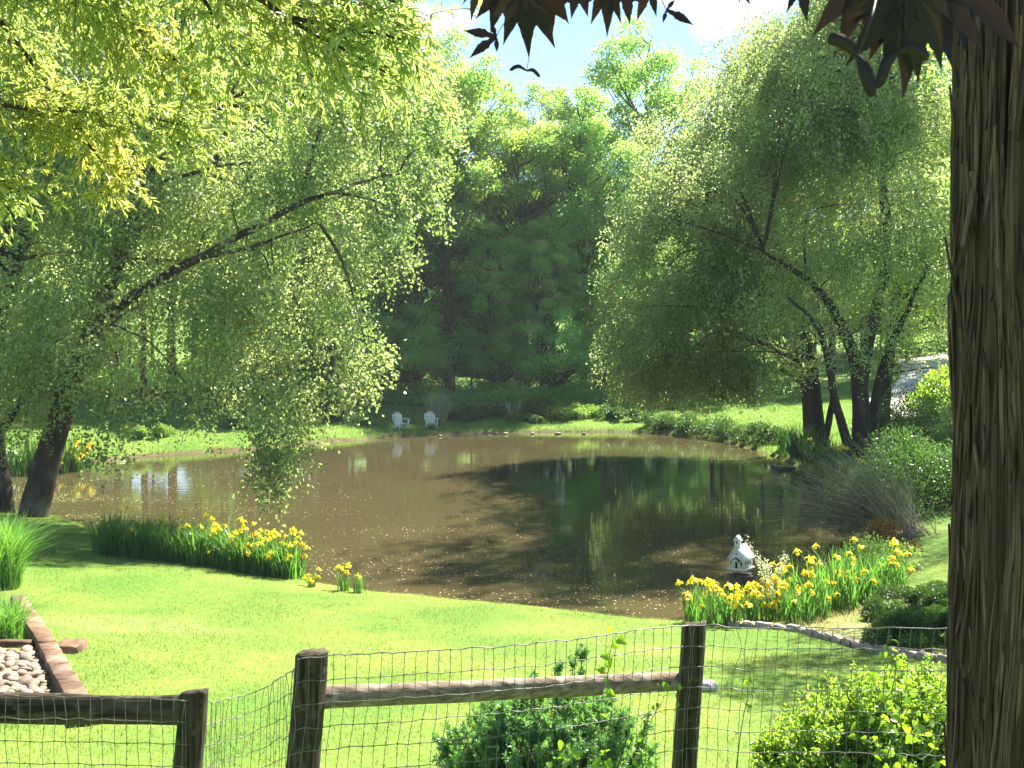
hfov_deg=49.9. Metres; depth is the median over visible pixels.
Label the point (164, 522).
iris plant
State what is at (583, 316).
woodland tree
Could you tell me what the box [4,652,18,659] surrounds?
river stone
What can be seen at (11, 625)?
fountain grass
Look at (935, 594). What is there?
heath mound
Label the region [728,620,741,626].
edging stone
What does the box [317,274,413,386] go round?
understorey tree
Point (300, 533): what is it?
iris plant
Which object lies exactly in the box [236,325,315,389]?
understorey tree
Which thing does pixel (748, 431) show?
shore plant
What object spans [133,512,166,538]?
iris plant
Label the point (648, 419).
shore plant
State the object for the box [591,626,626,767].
climbing vine
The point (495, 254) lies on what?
woodland tree
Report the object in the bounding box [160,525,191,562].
iris plant
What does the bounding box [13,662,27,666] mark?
river stone
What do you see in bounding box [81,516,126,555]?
iris plant
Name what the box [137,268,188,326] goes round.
woodland tree
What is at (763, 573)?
flower spire
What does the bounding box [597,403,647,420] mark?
shrub
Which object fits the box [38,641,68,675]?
landscape timber
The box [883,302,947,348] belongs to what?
understorey tree
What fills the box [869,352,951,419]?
driveway
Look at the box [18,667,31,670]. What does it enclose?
river stone
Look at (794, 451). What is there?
shore plant
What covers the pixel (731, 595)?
iris plant
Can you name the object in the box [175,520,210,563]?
iris plant
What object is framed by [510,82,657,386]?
woodland tree
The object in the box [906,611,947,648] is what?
heath mound
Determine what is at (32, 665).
river stone
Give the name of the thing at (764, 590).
iris plant
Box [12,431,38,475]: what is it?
iris plant
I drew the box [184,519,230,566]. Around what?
iris plant
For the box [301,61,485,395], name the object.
woodland tree
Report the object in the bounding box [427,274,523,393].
understorey tree
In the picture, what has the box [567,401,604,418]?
flowering shrub
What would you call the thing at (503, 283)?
woodland tree
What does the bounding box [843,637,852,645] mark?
edging stone
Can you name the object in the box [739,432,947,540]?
twiggy bush
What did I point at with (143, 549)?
iris plant
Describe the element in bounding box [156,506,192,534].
iris plant
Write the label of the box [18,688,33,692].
river stone
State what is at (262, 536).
iris plant
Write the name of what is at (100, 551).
iris plant
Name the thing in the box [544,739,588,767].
climbing vine
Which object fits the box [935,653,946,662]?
edging stone
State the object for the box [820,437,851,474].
shore plant
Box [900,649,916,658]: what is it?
edging stone
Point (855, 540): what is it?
iris plant
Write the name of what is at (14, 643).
landscape timber
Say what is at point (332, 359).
understorey tree
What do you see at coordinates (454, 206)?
woodland tree
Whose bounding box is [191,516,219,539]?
iris plant
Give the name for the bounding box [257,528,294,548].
iris plant
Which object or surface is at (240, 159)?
woodland tree
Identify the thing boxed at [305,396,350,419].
shrub
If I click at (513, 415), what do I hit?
feather grass
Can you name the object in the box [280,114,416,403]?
woodland tree
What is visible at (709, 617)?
iris plant
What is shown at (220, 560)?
iris plant
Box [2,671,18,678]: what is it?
river stone
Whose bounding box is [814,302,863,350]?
understorey tree
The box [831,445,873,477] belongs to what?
shore plant
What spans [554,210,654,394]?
woodland tree
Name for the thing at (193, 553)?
iris plant
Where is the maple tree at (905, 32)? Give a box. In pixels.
[462,0,1019,97]
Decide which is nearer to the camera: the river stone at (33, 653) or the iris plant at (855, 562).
the river stone at (33, 653)
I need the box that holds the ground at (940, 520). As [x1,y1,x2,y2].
[0,296,951,767]
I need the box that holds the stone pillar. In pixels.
[726,572,754,593]
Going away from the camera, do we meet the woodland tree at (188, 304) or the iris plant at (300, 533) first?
the iris plant at (300, 533)
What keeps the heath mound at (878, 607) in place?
on the ground at (940, 520)
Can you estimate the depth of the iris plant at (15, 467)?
40.75 m
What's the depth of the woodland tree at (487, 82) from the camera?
74.77 m
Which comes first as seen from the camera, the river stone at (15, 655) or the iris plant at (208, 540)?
the river stone at (15, 655)
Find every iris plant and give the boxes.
[5,438,34,473]
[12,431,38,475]
[59,441,76,473]
[62,433,95,471]
[74,439,99,469]
[79,514,122,552]
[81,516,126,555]
[85,508,123,555]
[97,505,128,532]
[99,515,147,557]
[100,507,144,537]
[102,513,142,541]
[103,515,140,555]
[114,515,141,554]
[115,513,151,553]
[118,518,157,558]
[120,519,157,558]
[125,517,170,559]
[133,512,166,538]
[133,516,172,560]
[148,516,191,561]
[148,519,188,560]
[153,513,189,553]
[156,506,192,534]
[158,522,197,563]
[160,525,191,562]
[167,513,190,540]
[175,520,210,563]
[179,512,209,537]
[180,517,221,565]
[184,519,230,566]
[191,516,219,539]
[194,520,225,565]
[196,523,233,567]
[202,522,246,569]
[208,516,251,571]
[210,521,244,552]
[210,531,253,570]
[227,538,266,572]
[228,519,273,573]
[231,521,275,574]
[236,521,259,548]
[244,535,282,576]
[245,528,288,574]
[247,537,284,576]
[249,528,275,545]
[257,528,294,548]
[258,531,295,550]
[262,526,307,578]
[265,531,303,578]
[267,528,300,565]
[268,534,308,578]
[273,530,303,574]
[286,543,320,579]
[301,567,320,586]
[334,561,357,591]
[352,570,366,592]
[672,575,712,621]
[682,578,718,616]
[689,577,733,625]
[707,580,734,611]
[711,582,752,626]
[722,581,769,621]
[731,580,763,611]
[751,579,781,620]
[756,577,774,609]
[760,568,799,620]
[769,561,803,610]
[772,548,833,606]
[775,569,825,623]
[785,557,847,619]
[797,543,858,607]
[807,541,854,594]
[812,553,872,610]
[834,542,884,597]
[843,536,882,586]
[845,555,896,602]
[861,540,906,594]
[881,537,928,587]
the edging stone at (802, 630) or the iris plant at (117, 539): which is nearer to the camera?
the edging stone at (802, 630)
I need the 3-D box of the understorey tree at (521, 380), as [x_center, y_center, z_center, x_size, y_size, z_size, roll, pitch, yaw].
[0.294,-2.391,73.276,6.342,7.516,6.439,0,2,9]
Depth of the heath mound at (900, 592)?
17.58 m
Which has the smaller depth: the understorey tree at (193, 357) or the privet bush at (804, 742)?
the privet bush at (804, 742)
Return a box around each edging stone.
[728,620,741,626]
[742,620,755,627]
[754,621,773,627]
[773,623,785,629]
[786,624,799,631]
[798,627,805,633]
[805,626,815,635]
[813,629,823,637]
[822,632,831,640]
[831,634,843,643]
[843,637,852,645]
[851,639,864,649]
[864,642,876,651]
[876,645,885,653]
[887,646,900,656]
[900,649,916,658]
[916,650,935,660]
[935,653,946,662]
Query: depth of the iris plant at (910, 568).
18.95 m
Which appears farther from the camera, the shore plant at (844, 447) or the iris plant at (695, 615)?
the shore plant at (844, 447)
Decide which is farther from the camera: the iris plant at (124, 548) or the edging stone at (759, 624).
the iris plant at (124, 548)
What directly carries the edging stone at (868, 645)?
on the ground at (940, 520)
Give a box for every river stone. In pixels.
[0,685,9,690]
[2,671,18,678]
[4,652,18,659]
[4,662,14,667]
[5,681,18,686]
[6,648,16,651]
[6,675,17,680]
[9,665,18,670]
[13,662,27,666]
[15,660,29,663]
[15,669,27,675]
[16,674,31,684]
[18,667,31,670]
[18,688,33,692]
[19,652,31,656]
[19,655,32,660]
[20,645,33,651]
[24,678,39,686]
[25,671,41,677]
[26,663,41,668]
[27,684,38,690]
[29,651,36,655]
[31,666,41,671]
[33,688,44,692]
[39,680,49,684]
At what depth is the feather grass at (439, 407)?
62.42 m
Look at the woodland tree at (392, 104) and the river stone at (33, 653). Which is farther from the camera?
the woodland tree at (392, 104)
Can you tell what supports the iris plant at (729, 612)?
on the ground at (940, 520)
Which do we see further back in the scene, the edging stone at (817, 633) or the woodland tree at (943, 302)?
the woodland tree at (943, 302)
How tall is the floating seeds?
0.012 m
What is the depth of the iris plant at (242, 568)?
21.01 m
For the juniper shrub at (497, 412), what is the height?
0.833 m
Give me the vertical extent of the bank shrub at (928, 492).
2.450 m
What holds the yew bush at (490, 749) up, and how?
on the ground at (940, 520)
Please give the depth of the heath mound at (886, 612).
15.88 m
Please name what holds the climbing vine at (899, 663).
attached to the wire fence
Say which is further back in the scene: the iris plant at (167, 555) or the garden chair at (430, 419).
the garden chair at (430, 419)
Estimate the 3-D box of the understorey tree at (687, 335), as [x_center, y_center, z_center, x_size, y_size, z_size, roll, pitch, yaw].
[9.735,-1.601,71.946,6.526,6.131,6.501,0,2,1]
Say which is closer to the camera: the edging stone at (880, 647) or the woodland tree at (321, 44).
the edging stone at (880, 647)
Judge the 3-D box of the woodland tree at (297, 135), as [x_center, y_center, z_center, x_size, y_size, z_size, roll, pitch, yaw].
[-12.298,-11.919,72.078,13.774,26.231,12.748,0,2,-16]
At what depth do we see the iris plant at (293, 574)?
20.85 m
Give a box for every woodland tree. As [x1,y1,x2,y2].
[0,1,83,283]
[0,26,137,340]
[17,215,94,305]
[55,24,150,375]
[67,0,266,382]
[82,96,208,395]
[120,253,181,366]
[122,17,307,331]
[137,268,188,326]
[140,96,212,356]
[157,1,360,392]
[166,266,218,333]
[168,108,329,405]
[225,3,415,351]
[279,227,330,370]
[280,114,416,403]
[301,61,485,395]
[308,1,432,382]
[345,8,506,385]
[369,72,505,396]
[377,23,537,295]
[390,263,451,324]
[439,221,537,395]
[456,105,608,388]
[458,159,513,313]
[463,224,534,309]
[471,134,541,387]
[497,78,609,374]
[501,219,588,392]
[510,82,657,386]
[540,182,611,373]
[545,204,618,324]
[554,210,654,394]
[566,14,722,299]
[567,281,625,387]
[606,216,696,304]
[652,207,745,387]
[655,268,717,343]
[737,212,806,379]
[752,155,876,371]
[808,292,849,361]
[843,227,872,348]
[865,264,933,358]
[870,87,944,359]
[930,257,950,354]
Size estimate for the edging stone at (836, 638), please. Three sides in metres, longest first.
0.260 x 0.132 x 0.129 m
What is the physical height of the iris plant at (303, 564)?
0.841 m
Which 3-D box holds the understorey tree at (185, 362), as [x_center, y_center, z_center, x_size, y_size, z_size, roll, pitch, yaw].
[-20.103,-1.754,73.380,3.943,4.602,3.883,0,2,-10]
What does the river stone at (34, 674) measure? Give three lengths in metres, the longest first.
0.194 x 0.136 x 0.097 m
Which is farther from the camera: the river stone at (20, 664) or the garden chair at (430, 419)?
the garden chair at (430, 419)
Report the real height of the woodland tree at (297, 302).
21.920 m
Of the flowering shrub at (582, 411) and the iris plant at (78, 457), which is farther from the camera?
the flowering shrub at (582, 411)
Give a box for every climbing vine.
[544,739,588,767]
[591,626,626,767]
[626,682,681,767]
[735,666,754,767]
[848,671,944,767]
[879,636,902,704]
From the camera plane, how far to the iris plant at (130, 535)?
21.75 m
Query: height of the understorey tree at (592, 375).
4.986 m
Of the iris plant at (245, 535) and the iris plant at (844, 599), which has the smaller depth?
the iris plant at (844, 599)
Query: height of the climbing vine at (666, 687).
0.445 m
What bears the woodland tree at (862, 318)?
on the ground at (940, 520)
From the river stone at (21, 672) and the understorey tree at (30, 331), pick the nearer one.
the river stone at (21, 672)
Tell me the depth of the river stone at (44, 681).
10.86 m
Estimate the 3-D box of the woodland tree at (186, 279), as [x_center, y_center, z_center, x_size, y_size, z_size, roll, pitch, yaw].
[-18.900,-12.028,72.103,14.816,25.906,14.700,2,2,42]
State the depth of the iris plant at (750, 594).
19.09 m
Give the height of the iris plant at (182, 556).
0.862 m
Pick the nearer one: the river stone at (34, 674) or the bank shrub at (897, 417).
the river stone at (34, 674)
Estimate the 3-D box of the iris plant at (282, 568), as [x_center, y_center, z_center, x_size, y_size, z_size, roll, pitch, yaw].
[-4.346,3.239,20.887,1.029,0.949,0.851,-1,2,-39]
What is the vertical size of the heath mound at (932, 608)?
0.388 m
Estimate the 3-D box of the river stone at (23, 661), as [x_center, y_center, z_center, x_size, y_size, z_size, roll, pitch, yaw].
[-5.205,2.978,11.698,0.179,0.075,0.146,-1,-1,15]
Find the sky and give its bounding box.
[3,0,950,293]
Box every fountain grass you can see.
[0,506,71,590]
[0,586,67,638]
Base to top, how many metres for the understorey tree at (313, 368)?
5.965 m
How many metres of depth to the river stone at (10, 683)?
10.77 m
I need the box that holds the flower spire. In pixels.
[745,536,789,616]
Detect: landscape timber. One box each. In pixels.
[0,639,34,647]
[10,594,55,651]
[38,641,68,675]
[49,663,97,726]
[58,637,87,653]
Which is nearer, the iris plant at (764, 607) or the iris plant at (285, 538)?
the iris plant at (764, 607)
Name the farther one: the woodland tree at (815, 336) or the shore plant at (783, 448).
the woodland tree at (815, 336)
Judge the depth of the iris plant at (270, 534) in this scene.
21.41 m
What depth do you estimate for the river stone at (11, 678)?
10.97 m
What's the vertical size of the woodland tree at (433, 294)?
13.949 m
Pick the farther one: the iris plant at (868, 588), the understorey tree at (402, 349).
the understorey tree at (402, 349)
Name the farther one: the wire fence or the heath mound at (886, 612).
the heath mound at (886, 612)
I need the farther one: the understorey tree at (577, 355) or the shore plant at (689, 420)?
the understorey tree at (577, 355)
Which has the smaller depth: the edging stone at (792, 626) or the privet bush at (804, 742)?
the privet bush at (804, 742)
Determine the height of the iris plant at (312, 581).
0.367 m
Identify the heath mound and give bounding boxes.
[858,594,907,621]
[860,605,943,652]
[871,610,902,625]
[875,579,945,608]
[900,603,947,627]
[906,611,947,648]
[911,580,947,607]
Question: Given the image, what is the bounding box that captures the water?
[11,432,851,620]
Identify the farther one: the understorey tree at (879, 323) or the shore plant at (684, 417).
the understorey tree at (879, 323)
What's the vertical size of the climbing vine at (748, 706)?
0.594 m
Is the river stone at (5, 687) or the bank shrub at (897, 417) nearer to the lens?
the river stone at (5, 687)
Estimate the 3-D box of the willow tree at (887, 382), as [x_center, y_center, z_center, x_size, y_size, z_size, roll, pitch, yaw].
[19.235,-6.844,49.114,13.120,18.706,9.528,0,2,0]
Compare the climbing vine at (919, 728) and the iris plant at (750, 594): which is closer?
the climbing vine at (919, 728)
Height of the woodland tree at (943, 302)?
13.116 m
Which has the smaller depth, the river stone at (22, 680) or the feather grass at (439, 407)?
the river stone at (22, 680)
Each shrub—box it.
[118,422,178,438]
[220,410,255,428]
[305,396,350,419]
[340,411,372,424]
[447,405,466,419]
[454,404,492,421]
[482,405,510,417]
[514,394,572,419]
[518,412,544,422]
[550,407,579,419]
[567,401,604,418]
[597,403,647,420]
[822,423,952,518]
[834,515,924,556]
[838,531,927,581]
[841,378,951,455]
[904,363,951,417]
[924,399,952,452]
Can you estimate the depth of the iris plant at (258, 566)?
20.89 m
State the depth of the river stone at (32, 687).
10.63 m
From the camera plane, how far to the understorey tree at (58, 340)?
71.16 m
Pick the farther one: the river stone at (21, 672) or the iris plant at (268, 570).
the iris plant at (268, 570)
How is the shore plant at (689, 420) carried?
on the ground at (940, 520)
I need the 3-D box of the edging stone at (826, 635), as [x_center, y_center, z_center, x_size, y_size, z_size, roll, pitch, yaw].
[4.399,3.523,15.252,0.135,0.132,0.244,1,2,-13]
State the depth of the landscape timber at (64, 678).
10.61 m
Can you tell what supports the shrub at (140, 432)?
on the ground at (940, 520)
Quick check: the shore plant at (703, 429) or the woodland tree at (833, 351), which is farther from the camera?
the woodland tree at (833, 351)
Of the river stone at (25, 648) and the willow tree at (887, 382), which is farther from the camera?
the willow tree at (887, 382)
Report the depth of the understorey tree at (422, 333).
68.28 m
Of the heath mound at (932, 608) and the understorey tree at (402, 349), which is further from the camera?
the understorey tree at (402, 349)
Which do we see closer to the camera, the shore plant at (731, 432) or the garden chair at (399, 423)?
the shore plant at (731, 432)
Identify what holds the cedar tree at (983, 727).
on the ground at (940, 520)
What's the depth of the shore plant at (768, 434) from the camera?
50.91 m
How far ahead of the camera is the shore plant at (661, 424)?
60.55 m
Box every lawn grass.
[0,368,947,510]
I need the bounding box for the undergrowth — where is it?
[5,363,701,408]
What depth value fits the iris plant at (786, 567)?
18.27 m
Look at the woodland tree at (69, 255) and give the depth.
70.31 m
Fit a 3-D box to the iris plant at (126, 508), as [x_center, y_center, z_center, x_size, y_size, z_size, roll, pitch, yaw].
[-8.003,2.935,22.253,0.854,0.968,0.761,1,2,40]
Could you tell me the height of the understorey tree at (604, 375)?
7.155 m
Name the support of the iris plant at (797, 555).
on the ground at (940, 520)
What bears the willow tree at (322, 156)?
on the ground at (940, 520)
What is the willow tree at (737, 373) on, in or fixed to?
on the ground at (940, 520)
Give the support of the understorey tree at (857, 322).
on the ground at (940, 520)
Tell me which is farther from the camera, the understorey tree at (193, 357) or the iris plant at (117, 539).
the understorey tree at (193, 357)
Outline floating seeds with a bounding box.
[12,462,839,615]
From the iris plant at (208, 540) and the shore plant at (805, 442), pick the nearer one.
the iris plant at (208, 540)
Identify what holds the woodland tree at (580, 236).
on the ground at (940, 520)
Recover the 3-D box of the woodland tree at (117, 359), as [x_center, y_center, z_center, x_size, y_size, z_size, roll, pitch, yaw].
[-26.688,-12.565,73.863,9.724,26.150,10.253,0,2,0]
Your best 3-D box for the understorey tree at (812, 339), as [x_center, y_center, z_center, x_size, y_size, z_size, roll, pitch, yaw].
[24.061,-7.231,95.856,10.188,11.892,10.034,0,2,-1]
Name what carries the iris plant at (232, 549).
on the ground at (940, 520)
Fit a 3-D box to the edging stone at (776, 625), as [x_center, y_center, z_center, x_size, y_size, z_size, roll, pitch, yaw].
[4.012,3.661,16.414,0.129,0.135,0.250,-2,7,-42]
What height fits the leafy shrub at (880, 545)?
0.960 m
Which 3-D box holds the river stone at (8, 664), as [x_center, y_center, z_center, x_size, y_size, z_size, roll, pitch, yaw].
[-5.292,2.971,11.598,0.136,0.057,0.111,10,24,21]
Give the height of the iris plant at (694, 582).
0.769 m
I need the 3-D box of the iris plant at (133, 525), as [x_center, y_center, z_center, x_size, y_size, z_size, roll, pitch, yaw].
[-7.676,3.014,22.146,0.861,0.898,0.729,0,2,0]
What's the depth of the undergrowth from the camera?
69.67 m
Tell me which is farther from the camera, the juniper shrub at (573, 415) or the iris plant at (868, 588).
the juniper shrub at (573, 415)
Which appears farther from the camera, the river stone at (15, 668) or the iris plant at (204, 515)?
the iris plant at (204, 515)
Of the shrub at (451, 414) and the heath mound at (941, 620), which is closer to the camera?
the heath mound at (941, 620)
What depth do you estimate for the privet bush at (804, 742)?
6.44 m
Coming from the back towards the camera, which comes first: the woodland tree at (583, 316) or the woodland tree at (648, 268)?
the woodland tree at (648, 268)
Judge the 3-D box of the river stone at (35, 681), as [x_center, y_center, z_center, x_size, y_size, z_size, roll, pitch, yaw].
[-4.710,2.958,10.814,0.142,0.104,0.196,1,2,18]
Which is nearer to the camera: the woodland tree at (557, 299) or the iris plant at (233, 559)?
the iris plant at (233, 559)
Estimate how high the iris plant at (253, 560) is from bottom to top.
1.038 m
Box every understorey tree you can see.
[0,297,74,369]
[8,302,72,363]
[42,332,97,368]
[56,272,158,366]
[180,312,257,381]
[181,325,219,375]
[236,320,301,385]
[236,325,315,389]
[279,267,416,382]
[286,317,352,382]
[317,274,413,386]
[347,300,454,400]
[371,290,463,389]
[388,291,494,384]
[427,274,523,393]
[481,292,561,388]
[505,303,608,397]
[570,345,621,396]
[586,307,664,387]
[633,319,703,370]
[771,322,828,360]
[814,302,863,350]
[824,229,888,339]
[845,299,934,348]
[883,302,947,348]
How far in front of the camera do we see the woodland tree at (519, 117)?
74.23 m
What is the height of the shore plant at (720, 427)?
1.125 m
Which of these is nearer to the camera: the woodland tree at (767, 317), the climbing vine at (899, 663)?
the climbing vine at (899, 663)
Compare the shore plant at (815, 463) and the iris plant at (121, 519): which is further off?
the shore plant at (815, 463)
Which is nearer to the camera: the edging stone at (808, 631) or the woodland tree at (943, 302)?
the edging stone at (808, 631)
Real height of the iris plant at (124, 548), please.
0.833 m
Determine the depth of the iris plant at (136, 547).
21.65 m
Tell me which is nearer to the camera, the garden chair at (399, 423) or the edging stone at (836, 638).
the edging stone at (836, 638)
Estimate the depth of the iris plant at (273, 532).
21.11 m
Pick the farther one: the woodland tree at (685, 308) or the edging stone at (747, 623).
the woodland tree at (685, 308)
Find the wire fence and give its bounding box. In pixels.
[0,621,946,767]
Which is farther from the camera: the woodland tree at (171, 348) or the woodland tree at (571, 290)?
the woodland tree at (571, 290)
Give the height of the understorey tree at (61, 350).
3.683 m
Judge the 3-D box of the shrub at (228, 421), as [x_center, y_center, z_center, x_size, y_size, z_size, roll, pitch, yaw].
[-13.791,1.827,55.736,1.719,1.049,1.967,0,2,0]
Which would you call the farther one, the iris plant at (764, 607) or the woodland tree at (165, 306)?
the woodland tree at (165, 306)
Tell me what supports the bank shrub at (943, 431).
on the ground at (940, 520)
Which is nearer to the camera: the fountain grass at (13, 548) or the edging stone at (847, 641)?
the edging stone at (847, 641)
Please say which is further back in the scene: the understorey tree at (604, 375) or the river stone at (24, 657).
the understorey tree at (604, 375)
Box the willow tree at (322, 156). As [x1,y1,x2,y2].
[0,0,477,536]
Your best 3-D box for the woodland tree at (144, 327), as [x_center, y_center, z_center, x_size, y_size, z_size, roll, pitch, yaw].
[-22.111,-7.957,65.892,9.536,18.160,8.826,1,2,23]
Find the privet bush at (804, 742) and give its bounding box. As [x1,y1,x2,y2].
[748,647,946,767]
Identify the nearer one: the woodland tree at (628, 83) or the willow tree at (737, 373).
the willow tree at (737, 373)
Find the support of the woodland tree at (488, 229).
on the ground at (940, 520)
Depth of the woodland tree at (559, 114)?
78.11 m
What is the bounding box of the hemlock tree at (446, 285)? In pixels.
[399,186,509,399]
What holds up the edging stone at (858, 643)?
on the ground at (940, 520)
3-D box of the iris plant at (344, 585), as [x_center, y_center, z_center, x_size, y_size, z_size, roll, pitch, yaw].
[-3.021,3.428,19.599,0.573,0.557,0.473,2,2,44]
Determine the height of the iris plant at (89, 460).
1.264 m
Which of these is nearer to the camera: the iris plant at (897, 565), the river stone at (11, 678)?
the river stone at (11, 678)
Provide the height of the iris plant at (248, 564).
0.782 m
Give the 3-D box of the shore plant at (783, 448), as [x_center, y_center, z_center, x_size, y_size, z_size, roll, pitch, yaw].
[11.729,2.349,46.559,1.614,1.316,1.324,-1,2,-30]
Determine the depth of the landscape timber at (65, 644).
12.64 m
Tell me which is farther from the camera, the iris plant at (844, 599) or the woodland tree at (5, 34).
the woodland tree at (5, 34)
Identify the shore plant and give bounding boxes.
[637,410,667,426]
[650,410,679,430]
[668,411,700,430]
[674,416,714,433]
[686,413,734,435]
[709,416,741,438]
[722,419,752,438]
[730,420,783,442]
[745,420,790,444]
[772,427,799,454]
[782,424,836,463]
[783,420,814,457]
[801,434,840,468]
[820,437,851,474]
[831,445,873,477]
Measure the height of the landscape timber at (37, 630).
0.667 m
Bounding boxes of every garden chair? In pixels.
[392,411,409,430]
[423,411,438,428]
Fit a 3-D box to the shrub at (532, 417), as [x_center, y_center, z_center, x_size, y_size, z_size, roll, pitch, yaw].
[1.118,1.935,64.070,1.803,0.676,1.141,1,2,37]
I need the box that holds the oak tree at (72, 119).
[0,0,482,246]
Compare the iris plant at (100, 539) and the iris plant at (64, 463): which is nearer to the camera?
the iris plant at (100, 539)
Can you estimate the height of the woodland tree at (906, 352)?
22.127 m
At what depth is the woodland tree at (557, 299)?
71.07 m
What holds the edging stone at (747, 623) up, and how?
on the ground at (940, 520)
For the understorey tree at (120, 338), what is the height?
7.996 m
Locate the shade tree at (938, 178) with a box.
[914,44,951,227]
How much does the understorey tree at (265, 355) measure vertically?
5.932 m
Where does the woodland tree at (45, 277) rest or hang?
on the ground at (940, 520)
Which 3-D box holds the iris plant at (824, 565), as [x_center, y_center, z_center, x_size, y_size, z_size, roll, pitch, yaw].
[5.311,3.199,18.309,1.005,1.108,1.216,-1,2,-23]
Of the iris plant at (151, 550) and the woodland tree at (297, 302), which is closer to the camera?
the iris plant at (151, 550)
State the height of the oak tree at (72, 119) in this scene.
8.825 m
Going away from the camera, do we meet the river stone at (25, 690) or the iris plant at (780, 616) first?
the river stone at (25, 690)
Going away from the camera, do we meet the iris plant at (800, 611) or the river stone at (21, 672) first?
the river stone at (21, 672)
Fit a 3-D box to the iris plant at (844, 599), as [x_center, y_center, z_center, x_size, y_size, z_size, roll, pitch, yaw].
[5.440,3.255,17.901,0.871,0.919,0.776,-1,2,-28]
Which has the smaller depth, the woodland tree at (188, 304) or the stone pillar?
the stone pillar
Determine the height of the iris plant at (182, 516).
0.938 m
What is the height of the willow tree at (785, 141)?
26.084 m
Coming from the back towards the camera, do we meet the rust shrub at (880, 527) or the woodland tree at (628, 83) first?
the woodland tree at (628, 83)
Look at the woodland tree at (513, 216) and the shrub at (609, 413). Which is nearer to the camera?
the shrub at (609, 413)
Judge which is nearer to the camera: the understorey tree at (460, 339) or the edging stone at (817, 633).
the edging stone at (817, 633)
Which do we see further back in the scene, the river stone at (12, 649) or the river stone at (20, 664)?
the river stone at (12, 649)
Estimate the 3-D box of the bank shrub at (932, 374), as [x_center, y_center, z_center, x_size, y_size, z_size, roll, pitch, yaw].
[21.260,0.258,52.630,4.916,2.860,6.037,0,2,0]
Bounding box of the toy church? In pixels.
[727,535,754,571]
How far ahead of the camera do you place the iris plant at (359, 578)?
19.44 m
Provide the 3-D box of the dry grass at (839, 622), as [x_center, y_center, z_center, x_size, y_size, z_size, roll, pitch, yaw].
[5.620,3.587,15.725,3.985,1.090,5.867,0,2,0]
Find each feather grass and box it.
[418,390,458,422]
[503,402,524,422]
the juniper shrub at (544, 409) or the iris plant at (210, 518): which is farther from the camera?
the juniper shrub at (544, 409)
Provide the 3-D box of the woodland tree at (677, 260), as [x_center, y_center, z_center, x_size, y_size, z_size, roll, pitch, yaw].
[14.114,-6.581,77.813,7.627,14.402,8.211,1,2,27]
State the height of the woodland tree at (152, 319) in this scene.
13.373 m
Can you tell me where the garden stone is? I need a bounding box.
[702,679,717,691]
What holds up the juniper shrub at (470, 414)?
on the ground at (940, 520)
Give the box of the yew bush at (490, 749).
[430,642,660,767]
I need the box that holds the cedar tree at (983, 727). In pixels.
[943,0,1023,767]
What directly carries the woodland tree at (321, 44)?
on the ground at (940, 520)
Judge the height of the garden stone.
0.166 m
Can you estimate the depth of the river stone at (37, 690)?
10.52 m
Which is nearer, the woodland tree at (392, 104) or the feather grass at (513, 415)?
the feather grass at (513, 415)
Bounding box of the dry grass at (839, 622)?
[755,591,946,654]
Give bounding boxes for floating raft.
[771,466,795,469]
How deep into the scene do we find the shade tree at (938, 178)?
19.98 m
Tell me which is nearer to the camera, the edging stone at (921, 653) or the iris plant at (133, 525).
the edging stone at (921, 653)
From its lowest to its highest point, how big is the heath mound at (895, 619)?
0.574 m
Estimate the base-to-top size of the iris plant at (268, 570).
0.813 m
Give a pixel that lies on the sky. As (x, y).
(573, 41)
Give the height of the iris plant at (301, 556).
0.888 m
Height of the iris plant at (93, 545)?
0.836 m
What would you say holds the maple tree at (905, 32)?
on the ground at (940, 520)
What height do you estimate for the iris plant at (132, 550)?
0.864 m
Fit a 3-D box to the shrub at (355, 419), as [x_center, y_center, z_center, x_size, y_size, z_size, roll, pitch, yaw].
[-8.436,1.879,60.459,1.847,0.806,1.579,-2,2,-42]
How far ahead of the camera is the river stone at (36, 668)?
11.45 m
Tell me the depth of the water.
31.44 m
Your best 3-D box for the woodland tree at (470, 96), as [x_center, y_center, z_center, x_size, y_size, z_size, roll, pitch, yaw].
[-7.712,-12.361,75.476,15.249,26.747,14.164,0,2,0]
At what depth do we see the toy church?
20.54 m
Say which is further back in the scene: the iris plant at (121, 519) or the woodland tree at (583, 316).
the woodland tree at (583, 316)
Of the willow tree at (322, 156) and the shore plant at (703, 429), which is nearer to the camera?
the willow tree at (322, 156)
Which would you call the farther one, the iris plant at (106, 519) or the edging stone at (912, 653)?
the iris plant at (106, 519)
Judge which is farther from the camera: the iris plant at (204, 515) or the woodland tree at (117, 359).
the woodland tree at (117, 359)
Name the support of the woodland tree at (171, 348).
on the ground at (940, 520)
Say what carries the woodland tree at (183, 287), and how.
on the ground at (940, 520)
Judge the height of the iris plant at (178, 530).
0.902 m
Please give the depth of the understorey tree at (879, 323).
95.69 m
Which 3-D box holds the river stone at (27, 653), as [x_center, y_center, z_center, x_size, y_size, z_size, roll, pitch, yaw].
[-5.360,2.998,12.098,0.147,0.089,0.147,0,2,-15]
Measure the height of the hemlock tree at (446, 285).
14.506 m
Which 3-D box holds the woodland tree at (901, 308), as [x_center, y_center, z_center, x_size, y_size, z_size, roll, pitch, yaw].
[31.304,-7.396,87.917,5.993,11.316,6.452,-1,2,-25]

